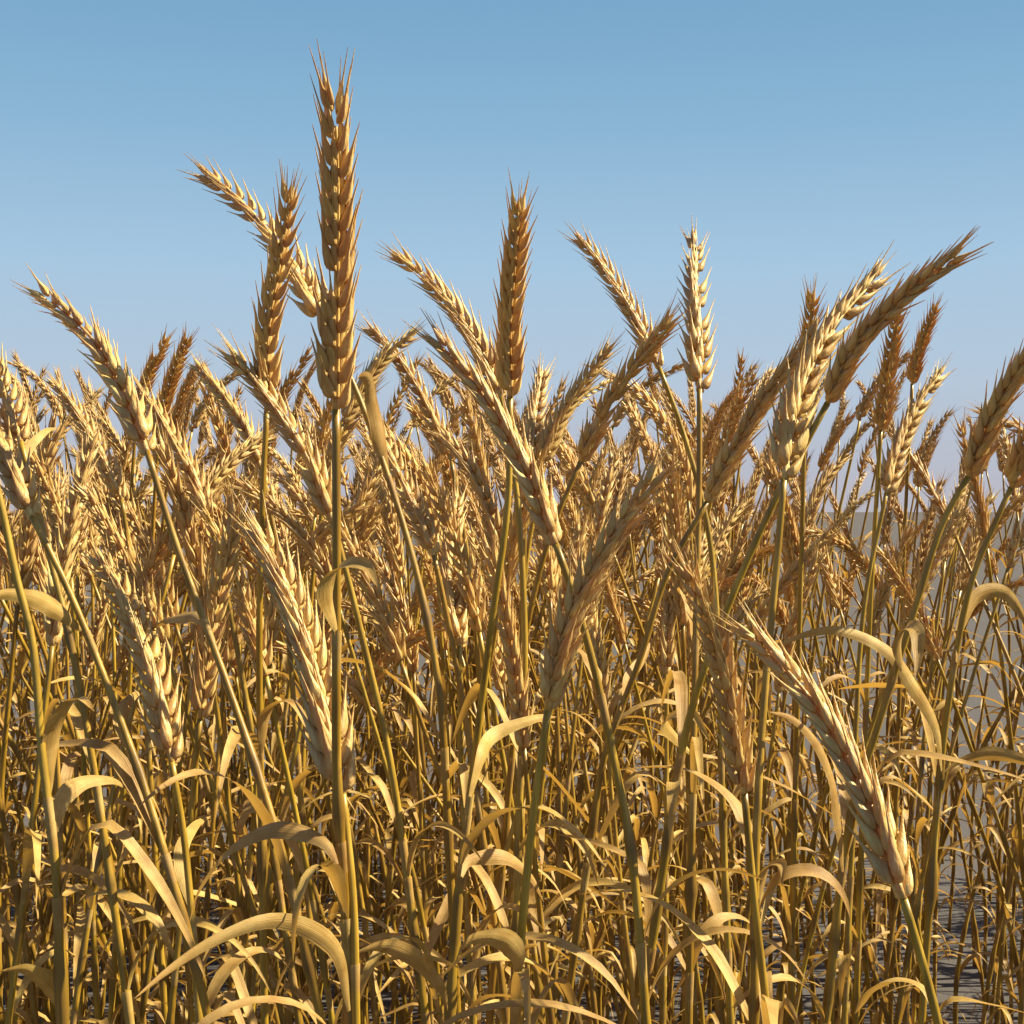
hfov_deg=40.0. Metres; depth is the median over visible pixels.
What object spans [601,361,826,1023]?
wheat stalk
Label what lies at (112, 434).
wheat stalk
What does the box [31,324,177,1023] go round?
wheat stalk
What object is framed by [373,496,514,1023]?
wheat stalk
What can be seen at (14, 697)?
wheat stalk
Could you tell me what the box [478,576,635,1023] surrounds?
wheat stalk
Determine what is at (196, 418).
wheat stalk
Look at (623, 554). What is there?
wheat stalk
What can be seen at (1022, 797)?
wheat stalk
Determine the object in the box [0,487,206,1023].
wheat stalk
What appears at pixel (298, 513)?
wheat stalk
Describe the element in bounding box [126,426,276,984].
wheat stalk
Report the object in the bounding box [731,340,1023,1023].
wheat stalk
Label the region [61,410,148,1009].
wheat stalk
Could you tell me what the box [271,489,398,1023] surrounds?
wheat stalk
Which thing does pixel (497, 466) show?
wheat stalk
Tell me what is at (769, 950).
wheat stalk
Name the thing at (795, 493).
wheat stalk
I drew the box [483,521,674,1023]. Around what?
wheat stalk
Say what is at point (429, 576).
wheat stalk
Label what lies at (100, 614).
wheat stalk
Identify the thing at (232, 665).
wheat stalk
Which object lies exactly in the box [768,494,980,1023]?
wheat stalk
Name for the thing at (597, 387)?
wheat stalk
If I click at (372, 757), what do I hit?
wheat stalk
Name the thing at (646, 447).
wheat stalk
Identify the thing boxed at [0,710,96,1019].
wheat stalk
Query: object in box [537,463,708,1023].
wheat stalk
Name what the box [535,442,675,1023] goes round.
wheat stalk
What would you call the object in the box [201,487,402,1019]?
wheat stalk
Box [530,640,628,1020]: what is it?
wheat stalk
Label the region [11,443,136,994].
wheat stalk
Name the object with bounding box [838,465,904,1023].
wheat stalk
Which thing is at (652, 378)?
wheat stalk
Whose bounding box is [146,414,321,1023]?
wheat stalk
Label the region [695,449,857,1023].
wheat stalk
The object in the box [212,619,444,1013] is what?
wheat stalk
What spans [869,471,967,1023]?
wheat stalk
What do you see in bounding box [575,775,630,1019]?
wheat stalk
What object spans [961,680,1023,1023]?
wheat stalk
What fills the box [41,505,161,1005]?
wheat stalk
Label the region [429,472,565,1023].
wheat stalk
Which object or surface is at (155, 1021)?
wheat stalk
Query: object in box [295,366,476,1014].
wheat stalk
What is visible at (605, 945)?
wheat stalk
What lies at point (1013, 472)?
wheat stalk
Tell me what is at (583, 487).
wheat stalk
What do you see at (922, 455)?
distant wheat
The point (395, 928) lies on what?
wheat stalk
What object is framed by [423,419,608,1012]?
wheat stalk
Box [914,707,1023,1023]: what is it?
wheat stalk
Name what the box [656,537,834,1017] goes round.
wheat stalk
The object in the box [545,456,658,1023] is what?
wheat stalk
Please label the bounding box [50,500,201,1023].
wheat stalk
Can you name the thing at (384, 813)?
wheat stalk
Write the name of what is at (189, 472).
wheat stalk
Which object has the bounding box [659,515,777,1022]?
wheat stalk
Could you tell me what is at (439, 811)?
wheat stalk
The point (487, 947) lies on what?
wheat stalk
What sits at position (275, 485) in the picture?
wheat stalk
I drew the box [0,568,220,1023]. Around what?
wheat stalk
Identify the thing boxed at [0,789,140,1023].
wheat stalk
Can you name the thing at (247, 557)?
wheat stalk
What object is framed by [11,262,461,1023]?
wheat stalk
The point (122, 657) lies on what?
wheat stalk
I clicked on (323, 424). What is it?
wheat stalk
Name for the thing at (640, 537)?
wheat stalk
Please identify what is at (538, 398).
wheat stalk
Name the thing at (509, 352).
wheat stalk
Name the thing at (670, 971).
wheat stalk
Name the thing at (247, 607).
wheat stalk
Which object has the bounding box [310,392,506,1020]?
wheat stalk
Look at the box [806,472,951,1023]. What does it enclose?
wheat stalk
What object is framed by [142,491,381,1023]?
wheat stalk
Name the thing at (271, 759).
wheat stalk
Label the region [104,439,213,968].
wheat stalk
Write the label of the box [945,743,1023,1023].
wheat stalk
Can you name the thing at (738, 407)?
wheat stalk
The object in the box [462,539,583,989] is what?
wheat stalk
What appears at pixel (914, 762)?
wheat stalk
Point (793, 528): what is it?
wheat stalk
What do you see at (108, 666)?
wheat stalk
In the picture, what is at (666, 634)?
wheat stalk
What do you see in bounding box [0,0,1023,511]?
sky
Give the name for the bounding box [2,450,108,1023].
wheat stalk
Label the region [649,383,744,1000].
wheat stalk
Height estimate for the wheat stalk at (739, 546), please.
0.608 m
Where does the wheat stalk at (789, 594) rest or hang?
on the ground
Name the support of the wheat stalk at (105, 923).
on the ground
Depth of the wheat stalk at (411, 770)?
1.42 m
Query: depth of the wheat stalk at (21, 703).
1.47 m
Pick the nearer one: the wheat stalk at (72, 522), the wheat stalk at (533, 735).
the wheat stalk at (72, 522)
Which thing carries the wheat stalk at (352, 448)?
on the ground
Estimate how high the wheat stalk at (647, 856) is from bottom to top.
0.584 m
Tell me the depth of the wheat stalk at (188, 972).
0.97 m
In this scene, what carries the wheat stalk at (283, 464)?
on the ground
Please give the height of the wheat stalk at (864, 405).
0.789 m
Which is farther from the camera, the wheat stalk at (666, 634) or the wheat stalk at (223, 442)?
the wheat stalk at (223, 442)
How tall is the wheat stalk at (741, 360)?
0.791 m
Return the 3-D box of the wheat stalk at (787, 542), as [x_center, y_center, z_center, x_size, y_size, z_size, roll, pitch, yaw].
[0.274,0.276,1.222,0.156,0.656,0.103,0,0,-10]
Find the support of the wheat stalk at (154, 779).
on the ground
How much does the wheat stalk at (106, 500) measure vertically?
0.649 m
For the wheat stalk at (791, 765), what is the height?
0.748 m
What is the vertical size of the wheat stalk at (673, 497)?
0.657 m
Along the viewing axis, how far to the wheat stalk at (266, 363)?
0.66 m
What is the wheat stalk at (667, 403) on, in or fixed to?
on the ground
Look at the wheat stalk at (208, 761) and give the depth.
1.53 m
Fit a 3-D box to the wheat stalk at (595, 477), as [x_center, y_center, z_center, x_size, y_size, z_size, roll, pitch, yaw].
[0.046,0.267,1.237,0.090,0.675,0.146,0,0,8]
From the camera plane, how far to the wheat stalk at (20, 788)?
1.53 m
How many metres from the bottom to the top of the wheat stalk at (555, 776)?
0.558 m
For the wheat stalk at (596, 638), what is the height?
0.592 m
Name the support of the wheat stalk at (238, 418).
on the ground
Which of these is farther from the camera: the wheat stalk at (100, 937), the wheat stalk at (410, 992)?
the wheat stalk at (410, 992)
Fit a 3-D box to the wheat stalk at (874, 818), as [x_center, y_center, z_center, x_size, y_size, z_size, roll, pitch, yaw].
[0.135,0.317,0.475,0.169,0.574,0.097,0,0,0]
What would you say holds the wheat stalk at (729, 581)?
on the ground
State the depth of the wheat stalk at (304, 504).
1.17 m
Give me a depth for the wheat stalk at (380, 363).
0.95 m
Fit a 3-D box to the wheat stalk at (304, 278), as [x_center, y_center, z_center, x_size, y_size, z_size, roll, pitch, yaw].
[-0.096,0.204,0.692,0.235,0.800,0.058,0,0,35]
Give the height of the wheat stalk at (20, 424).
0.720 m
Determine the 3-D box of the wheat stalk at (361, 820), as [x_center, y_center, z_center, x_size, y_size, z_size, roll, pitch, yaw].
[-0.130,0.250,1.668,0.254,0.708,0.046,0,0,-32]
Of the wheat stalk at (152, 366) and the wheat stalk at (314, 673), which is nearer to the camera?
the wheat stalk at (314, 673)
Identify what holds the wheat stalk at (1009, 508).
on the ground
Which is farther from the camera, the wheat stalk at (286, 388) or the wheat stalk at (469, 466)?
the wheat stalk at (286, 388)
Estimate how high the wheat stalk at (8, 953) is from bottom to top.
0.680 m
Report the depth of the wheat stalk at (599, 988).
1.34 m
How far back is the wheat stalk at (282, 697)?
1.54 m
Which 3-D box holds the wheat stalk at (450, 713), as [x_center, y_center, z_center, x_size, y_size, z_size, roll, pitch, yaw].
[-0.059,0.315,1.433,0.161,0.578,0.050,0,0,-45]
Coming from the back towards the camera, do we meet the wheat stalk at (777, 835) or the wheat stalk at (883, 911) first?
the wheat stalk at (883, 911)
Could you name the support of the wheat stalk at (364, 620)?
on the ground
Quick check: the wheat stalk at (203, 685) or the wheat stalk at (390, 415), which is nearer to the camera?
the wheat stalk at (203, 685)
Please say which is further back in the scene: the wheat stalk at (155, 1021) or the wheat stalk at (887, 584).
the wheat stalk at (155, 1021)
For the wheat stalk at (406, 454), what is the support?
on the ground
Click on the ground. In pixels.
(968, 978)
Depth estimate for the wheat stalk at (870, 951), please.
1.17 m
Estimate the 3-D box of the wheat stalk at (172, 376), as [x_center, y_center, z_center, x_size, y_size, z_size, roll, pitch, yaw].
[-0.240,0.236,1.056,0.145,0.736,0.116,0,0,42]
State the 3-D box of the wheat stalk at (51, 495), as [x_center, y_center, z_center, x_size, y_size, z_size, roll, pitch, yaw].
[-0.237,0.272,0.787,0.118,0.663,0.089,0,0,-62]
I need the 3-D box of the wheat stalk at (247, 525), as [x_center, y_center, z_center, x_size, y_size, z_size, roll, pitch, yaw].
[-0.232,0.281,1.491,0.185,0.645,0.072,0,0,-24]
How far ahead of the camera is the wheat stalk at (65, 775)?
0.85 m
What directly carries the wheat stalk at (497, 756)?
on the ground
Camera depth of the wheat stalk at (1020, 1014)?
0.97 m
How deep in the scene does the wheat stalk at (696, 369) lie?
0.71 m
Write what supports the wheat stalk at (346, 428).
on the ground
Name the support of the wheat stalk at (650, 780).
on the ground
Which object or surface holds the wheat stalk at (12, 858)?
on the ground
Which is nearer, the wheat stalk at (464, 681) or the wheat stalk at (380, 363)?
the wheat stalk at (380, 363)
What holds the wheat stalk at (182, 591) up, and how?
on the ground
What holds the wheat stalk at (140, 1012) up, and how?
on the ground
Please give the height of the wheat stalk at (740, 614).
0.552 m
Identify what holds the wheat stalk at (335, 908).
on the ground
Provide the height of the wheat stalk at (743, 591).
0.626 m
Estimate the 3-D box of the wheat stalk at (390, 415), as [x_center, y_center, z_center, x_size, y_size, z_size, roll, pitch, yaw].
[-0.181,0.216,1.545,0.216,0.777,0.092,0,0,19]
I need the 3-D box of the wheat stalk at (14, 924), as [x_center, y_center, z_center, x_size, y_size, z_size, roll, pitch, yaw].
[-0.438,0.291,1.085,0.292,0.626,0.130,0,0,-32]
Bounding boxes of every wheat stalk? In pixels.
[0,343,271,1023]
[0,394,85,1023]
[0,416,244,1023]
[0,454,143,986]
[0,460,120,1023]
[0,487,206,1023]
[0,520,188,1023]
[0,525,114,1021]
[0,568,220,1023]
[0,605,29,983]
[0,630,160,1014]
[0,644,181,1013]
[0,669,40,987]
[0,678,219,1019]
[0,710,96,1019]
[0,735,79,1023]
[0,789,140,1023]
[0,853,34,873]
[1,419,108,1023]
[1,562,187,1023]
[1,792,28,1023]
[1,878,12,1023]
[2,433,184,978]
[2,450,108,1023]
[2,566,93,1015]
[2,623,183,1001]
[2,835,68,1023]
[3,554,244,1016]
[3,611,45,987]
[3,921,47,1023]
[4,412,107,1023]
[5,549,134,1015]
[9,453,126,1020]
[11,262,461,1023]
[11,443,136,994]
[12,450,119,1023]
[21,631,193,1001]
[22,422,183,1023]
[23,406,92,1023]
[25,1011,51,1023]
[28,567,142,1023]
[29,459,130,906]
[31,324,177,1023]
[32,385,162,956]
[35,366,169,1023]
[38,461,259,1023]
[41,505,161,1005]
[43,504,101,989]
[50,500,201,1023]
[58,465,296,1023]
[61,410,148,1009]
[62,424,280,1023]
[65,438,246,937]
[66,473,255,1023]
[69,450,217,1023]
[73,325,219,1007]
[74,526,297,1023]
[79,545,243,1011]
[81,490,388,1023]
[87,395,244,993]
[88,370,240,956]
[89,458,284,1023]
[89,459,141,1023]
[89,562,168,1019]
[93,408,218,1023]
[95,569,184,1023]
[96,355,212,1023]
[98,518,327,1020]
[102,471,362,1023]
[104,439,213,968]
[107,494,255,1008]
[108,472,243,1023]
[120,481,235,1023]
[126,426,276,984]
[126,481,218,1007]
[128,367,428,1023]
[134,41,437,1023]
[135,657,227,967]
[136,534,371,983]
[138,464,297,1020]
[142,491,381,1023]
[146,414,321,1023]
[147,341,314,977]
[147,503,245,1006]
[147,593,269,1023]
[151,438,388,1023]
[162,469,441,1023]
[176,152,545,1023]
[177,348,364,1023]
[181,539,232,968]
[184,160,308,1023]
[184,480,478,1023]
[194,372,333,1023]
[197,485,615,1023]
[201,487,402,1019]
[203,323,483,1023]
[203,550,324,1018]
[206,548,281,1023]
[211,489,390,1023]
[211,520,385,985]
[212,375,389,995]
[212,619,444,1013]
[215,316,433,1023]
[220,470,444,1023]
[220,481,365,1023]
[225,455,287,1017]
[228,580,436,1023]
[238,535,326,996]
[239,565,443,1018]
[240,630,600,1023]
[242,352,369,1020]
[242,439,388,867]
[245,526,403,1019]
[246,473,386,1023]
[252,348,429,982]
[252,458,416,1023]
[258,461,413,1023]
[263,617,484,1023]
[266,427,517,1017]
[268,411,411,992]
[269,486,427,1023]
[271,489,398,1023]
[286,506,615,1023]
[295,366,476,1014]
[296,540,535,1012]
[298,486,580,988]
[301,558,442,974]
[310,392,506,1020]
[311,358,544,985]
[320,522,438,1023]
[322,433,469,1023]
[322,433,496,1023]
[341,598,653,1023]
[343,433,506,984]
[350,556,447,1023]
[352,452,504,1023]
[354,310,501,1023]
[354,416,473,1023]
[356,393,621,1023]
[361,414,567,1022]
[362,539,482,1023]
[363,395,466,1023]
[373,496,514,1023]
[374,230,597,994]
[376,516,482,1015]
[377,290,692,1023]
[379,496,625,1023]
[388,541,566,1023]
[389,466,439,1023]
[390,540,554,1013]
[391,449,457,983]
[392,567,654,1019]
[399,523,549,1023]
[401,306,764,1023]
[401,436,487,986]
[402,396,548,1022]
[402,510,504,964]
[405,326,624,1020]
[409,438,685,1023]
[413,545,508,952]
[418,372,568,917]
[421,480,623,1021]
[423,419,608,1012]
[425,440,677,1023]
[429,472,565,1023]
[430,301,842,1023]
[432,464,618,1023]
[433,423,556,1023]
[437,168,614,1023]
[453,376,566,1023]
[454,536,558,977]
[455,427,689,1023]
[460,377,611,949]
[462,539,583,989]
[474,517,554,1023]
[475,467,592,952]
[475,561,611,1022]
[476,358,689,1019]
[478,414,588,990]
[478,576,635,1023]
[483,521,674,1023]
[488,350,640,1023]
[489,468,619,1009]
[493,439,691,1023]
[494,432,673,1023]
[510,581,619,1023]
[525,503,659,975]
[525,525,677,1023]
[527,507,593,998]
[528,557,723,1021]
[530,530,722,1023]
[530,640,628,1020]
[531,464,712,935]
[532,435,616,1022]
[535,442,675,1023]
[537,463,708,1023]
[538,565,756,1020]
[541,424,774,1005]
[541,501,654,983]
[542,492,753,1010]
[544,538,809,982]
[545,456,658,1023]
[549,512,793,1023]
[555,501,661,1001]
[557,226,992,1023]
[558,220,857,1023]
[558,467,663,870]
[558,517,845,1023]
[568,601,673,1023]
[570,239,910,1023]
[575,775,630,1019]
[579,512,726,1023]
[580,574,770,1023]
[588,511,757,1000]
[597,597,897,1023]
[598,426,742,1023]
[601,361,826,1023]
[601,588,895,1023]
[604,429,673,1023]
[609,363,764,969]
[616,394,755,1023]
[619,418,769,1023]
[620,469,769,1023]
[621,543,735,1009]
[622,497,762,1023]
[627,420,817,1023]
[631,430,771,1023]
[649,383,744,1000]
[651,557,891,1023]
[652,489,787,1023]
[656,360,779,1022]
[656,381,774,974]
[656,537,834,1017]
[658,535,799,1023]
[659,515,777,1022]
[660,217,749,1023]
[668,466,822,1023]
[669,525,717,1023]
[677,485,816,953]
[678,396,749,1021]
[685,471,807,971]
[686,347,802,1011]
[693,498,801,1023]
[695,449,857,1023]
[705,597,942,1023]
[708,380,799,1023]
[709,512,827,1012]
[710,517,926,1007]
[717,557,919,1011]
[725,485,882,1008]
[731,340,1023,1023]
[737,452,927,1023]
[758,448,922,1023]
[760,272,826,1023]
[765,344,932,1023]
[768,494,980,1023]
[775,507,850,1023]
[778,417,1023,1023]
[787,492,992,1023]
[788,477,855,1020]
[804,524,1022,1022]
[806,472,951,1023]
[807,489,1023,1023]
[811,293,965,1023]
[819,301,955,1023]
[828,353,957,1023]
[832,517,1023,1023]
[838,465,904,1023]
[838,521,919,1007]
[851,485,1003,1023]
[865,533,1023,948]
[866,530,929,1020]
[869,468,1015,1023]
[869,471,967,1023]
[895,631,1023,1023]
[896,382,1023,1016]
[908,410,1023,942]
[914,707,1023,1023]
[941,834,1023,1023]
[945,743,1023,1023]
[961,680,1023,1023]
[981,762,1023,1023]
[982,774,1023,1023]
[998,427,1023,742]
[999,616,1023,1023]
[1004,961,1022,982]
[1010,795,1023,917]
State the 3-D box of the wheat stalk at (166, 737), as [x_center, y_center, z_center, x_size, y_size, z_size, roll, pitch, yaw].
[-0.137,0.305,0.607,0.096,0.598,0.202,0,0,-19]
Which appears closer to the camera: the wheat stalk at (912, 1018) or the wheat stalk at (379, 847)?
the wheat stalk at (379, 847)
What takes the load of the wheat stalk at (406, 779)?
on the ground
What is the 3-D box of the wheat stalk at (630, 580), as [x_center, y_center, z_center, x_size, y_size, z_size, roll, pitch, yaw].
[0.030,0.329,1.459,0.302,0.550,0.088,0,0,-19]
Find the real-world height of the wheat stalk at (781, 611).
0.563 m
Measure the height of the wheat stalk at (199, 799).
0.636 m
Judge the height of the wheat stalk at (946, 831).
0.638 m
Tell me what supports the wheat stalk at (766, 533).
on the ground
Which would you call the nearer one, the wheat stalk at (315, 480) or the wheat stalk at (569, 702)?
the wheat stalk at (315, 480)
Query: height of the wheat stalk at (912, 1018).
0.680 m
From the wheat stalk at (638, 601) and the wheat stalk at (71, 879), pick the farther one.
the wheat stalk at (71, 879)
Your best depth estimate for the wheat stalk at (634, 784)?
1.67 m
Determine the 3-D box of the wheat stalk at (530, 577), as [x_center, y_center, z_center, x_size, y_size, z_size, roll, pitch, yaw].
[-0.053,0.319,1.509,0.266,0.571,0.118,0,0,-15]
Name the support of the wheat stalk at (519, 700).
on the ground
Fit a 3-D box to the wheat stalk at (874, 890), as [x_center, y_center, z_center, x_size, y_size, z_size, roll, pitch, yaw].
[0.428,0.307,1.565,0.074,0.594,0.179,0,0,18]
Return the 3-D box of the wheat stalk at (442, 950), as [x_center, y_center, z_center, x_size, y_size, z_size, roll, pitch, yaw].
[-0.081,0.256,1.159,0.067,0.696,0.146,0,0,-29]
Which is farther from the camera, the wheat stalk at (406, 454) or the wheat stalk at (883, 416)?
the wheat stalk at (406, 454)
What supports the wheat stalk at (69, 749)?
on the ground
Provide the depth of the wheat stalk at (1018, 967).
1.06 m
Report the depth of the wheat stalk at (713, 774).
1.60 m
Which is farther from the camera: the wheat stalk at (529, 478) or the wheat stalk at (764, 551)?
the wheat stalk at (764, 551)
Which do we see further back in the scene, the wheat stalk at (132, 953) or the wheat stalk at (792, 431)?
the wheat stalk at (132, 953)
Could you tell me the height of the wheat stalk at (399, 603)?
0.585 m
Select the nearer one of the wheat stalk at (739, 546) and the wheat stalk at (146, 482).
the wheat stalk at (739, 546)
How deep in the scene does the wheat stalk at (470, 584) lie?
0.78 m
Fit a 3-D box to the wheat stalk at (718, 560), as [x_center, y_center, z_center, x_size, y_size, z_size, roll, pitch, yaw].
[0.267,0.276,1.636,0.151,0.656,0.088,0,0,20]
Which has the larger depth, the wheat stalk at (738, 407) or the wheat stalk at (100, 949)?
the wheat stalk at (738, 407)
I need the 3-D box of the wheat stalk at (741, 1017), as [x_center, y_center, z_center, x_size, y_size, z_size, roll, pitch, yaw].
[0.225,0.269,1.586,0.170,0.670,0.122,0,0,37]
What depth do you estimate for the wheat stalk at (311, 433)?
1.42 m
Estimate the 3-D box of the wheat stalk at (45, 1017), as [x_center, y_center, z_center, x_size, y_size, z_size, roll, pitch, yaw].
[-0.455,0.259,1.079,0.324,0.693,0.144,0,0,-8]
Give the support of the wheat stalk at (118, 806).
on the ground
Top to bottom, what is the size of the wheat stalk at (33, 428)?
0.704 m
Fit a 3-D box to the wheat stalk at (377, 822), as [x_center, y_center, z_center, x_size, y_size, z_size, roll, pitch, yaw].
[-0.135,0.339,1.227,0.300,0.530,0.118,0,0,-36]
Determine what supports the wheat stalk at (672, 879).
on the ground
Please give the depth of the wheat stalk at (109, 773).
1.61 m
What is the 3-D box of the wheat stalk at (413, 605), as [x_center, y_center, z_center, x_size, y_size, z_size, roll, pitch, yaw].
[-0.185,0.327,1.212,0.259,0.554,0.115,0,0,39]
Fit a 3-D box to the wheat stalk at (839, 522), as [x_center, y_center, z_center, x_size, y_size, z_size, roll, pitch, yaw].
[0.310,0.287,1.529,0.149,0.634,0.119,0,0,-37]
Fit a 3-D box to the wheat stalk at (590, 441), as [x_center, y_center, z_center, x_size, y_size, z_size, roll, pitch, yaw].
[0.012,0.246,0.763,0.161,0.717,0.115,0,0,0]
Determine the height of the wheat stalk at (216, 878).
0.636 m
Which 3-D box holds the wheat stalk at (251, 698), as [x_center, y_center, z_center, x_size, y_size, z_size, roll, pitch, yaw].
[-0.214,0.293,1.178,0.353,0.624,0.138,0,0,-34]
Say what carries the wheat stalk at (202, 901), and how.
on the ground
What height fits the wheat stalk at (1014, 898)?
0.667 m
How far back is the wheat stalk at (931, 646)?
0.97 m
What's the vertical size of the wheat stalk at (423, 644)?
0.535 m
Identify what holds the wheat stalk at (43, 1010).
on the ground
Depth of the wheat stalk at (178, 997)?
1.44 m
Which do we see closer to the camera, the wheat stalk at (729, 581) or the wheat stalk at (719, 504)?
the wheat stalk at (729, 581)
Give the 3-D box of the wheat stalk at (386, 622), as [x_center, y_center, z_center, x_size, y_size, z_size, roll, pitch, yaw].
[-0.022,0.291,0.757,0.179,0.624,0.070,0,0,8]
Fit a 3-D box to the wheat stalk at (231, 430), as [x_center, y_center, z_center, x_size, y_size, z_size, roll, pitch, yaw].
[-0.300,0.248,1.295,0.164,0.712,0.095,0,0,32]
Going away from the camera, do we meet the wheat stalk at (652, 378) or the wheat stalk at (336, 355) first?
the wheat stalk at (336, 355)
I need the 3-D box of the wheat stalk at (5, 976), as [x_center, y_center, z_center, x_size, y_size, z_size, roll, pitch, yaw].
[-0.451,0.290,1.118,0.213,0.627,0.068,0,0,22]
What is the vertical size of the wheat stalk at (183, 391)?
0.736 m
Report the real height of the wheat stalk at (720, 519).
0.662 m
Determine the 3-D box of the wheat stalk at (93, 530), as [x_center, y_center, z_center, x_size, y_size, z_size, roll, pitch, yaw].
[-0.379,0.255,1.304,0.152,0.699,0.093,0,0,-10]
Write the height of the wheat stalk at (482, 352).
0.755 m
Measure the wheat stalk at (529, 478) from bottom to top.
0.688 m
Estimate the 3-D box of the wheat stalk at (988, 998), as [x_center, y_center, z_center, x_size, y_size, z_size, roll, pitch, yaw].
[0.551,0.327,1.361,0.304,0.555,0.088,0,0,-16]
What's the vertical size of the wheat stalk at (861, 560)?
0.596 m
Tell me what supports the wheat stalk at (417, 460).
on the ground
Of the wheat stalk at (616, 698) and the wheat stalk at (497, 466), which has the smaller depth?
the wheat stalk at (616, 698)
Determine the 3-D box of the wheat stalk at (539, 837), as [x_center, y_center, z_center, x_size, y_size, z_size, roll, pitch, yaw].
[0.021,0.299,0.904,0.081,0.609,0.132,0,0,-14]
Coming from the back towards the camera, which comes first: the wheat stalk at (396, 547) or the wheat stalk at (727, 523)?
the wheat stalk at (727, 523)
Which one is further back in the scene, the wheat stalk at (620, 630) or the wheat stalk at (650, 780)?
the wheat stalk at (650, 780)
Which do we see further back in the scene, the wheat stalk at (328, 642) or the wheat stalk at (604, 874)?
the wheat stalk at (604, 874)
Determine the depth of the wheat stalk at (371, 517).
0.85 m
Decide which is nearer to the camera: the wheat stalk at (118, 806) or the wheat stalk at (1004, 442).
the wheat stalk at (118, 806)
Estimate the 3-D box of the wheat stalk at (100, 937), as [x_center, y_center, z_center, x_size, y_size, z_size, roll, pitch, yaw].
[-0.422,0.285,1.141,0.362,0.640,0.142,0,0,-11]
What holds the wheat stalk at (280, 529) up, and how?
on the ground
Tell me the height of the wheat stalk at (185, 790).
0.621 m
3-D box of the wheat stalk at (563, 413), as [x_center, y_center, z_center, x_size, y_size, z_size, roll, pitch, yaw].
[0.005,0.242,0.884,0.127,0.723,0.069,0,0,20]
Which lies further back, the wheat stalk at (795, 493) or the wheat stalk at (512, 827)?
the wheat stalk at (795, 493)
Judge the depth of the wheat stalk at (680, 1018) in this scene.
1.68 m
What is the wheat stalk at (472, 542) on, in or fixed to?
on the ground
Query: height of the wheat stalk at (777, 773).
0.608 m
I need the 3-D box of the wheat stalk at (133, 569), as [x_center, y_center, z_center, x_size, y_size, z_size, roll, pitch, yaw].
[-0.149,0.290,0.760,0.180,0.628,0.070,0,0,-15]
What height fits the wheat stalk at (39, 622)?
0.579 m
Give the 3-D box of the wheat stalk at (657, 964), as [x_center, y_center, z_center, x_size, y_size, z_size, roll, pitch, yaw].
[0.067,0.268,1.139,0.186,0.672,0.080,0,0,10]
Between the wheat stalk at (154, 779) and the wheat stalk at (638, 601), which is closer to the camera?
the wheat stalk at (154, 779)
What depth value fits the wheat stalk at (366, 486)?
0.82 m
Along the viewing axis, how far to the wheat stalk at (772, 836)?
1.36 m
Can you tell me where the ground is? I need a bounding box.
[0,512,1023,1023]
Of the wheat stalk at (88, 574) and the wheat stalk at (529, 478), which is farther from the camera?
the wheat stalk at (88, 574)
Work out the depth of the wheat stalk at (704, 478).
1.54 m
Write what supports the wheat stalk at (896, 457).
on the ground
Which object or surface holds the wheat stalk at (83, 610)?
on the ground
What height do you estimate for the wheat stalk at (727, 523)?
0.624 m
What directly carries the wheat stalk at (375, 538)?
on the ground
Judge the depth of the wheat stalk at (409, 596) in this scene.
1.60 m
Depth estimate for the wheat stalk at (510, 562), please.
0.78 m
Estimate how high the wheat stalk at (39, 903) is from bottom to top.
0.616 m
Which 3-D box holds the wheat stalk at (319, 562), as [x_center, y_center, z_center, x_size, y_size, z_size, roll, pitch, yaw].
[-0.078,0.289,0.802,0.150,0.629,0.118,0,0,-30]
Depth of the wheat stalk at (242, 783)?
1.31 m
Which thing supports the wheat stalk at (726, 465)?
on the ground
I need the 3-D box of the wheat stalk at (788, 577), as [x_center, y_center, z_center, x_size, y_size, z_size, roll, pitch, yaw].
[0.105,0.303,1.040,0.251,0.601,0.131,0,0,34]
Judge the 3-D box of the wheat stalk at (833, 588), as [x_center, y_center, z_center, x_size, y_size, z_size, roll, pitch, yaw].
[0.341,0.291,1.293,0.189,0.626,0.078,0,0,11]
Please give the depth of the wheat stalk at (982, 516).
1.16 m
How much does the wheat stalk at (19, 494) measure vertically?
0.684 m
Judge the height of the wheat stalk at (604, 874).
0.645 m
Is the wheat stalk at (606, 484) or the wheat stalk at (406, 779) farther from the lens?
the wheat stalk at (406, 779)
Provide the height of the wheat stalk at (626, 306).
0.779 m
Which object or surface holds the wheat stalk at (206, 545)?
on the ground
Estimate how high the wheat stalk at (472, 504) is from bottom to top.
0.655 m
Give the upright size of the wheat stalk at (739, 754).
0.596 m
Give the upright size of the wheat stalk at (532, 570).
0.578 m
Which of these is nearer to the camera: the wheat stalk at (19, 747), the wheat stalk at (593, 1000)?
the wheat stalk at (593, 1000)
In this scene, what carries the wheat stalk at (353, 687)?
on the ground
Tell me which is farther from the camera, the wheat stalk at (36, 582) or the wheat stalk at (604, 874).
the wheat stalk at (36, 582)
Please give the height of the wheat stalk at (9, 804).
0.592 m
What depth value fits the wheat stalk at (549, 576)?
1.00 m
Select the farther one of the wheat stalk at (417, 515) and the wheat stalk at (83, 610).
the wheat stalk at (83, 610)
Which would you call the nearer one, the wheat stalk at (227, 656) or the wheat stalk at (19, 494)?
the wheat stalk at (19, 494)
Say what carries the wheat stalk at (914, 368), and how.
on the ground
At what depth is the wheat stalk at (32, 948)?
1.33 m
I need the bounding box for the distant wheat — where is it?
[0,349,1023,1011]
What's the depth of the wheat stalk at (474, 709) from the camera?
1.44 m
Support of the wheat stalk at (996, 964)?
on the ground
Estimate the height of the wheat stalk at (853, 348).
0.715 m
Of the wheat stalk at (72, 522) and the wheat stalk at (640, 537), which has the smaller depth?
the wheat stalk at (72, 522)
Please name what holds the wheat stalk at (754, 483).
on the ground
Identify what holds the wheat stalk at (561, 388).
on the ground
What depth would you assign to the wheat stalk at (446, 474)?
1.22 m

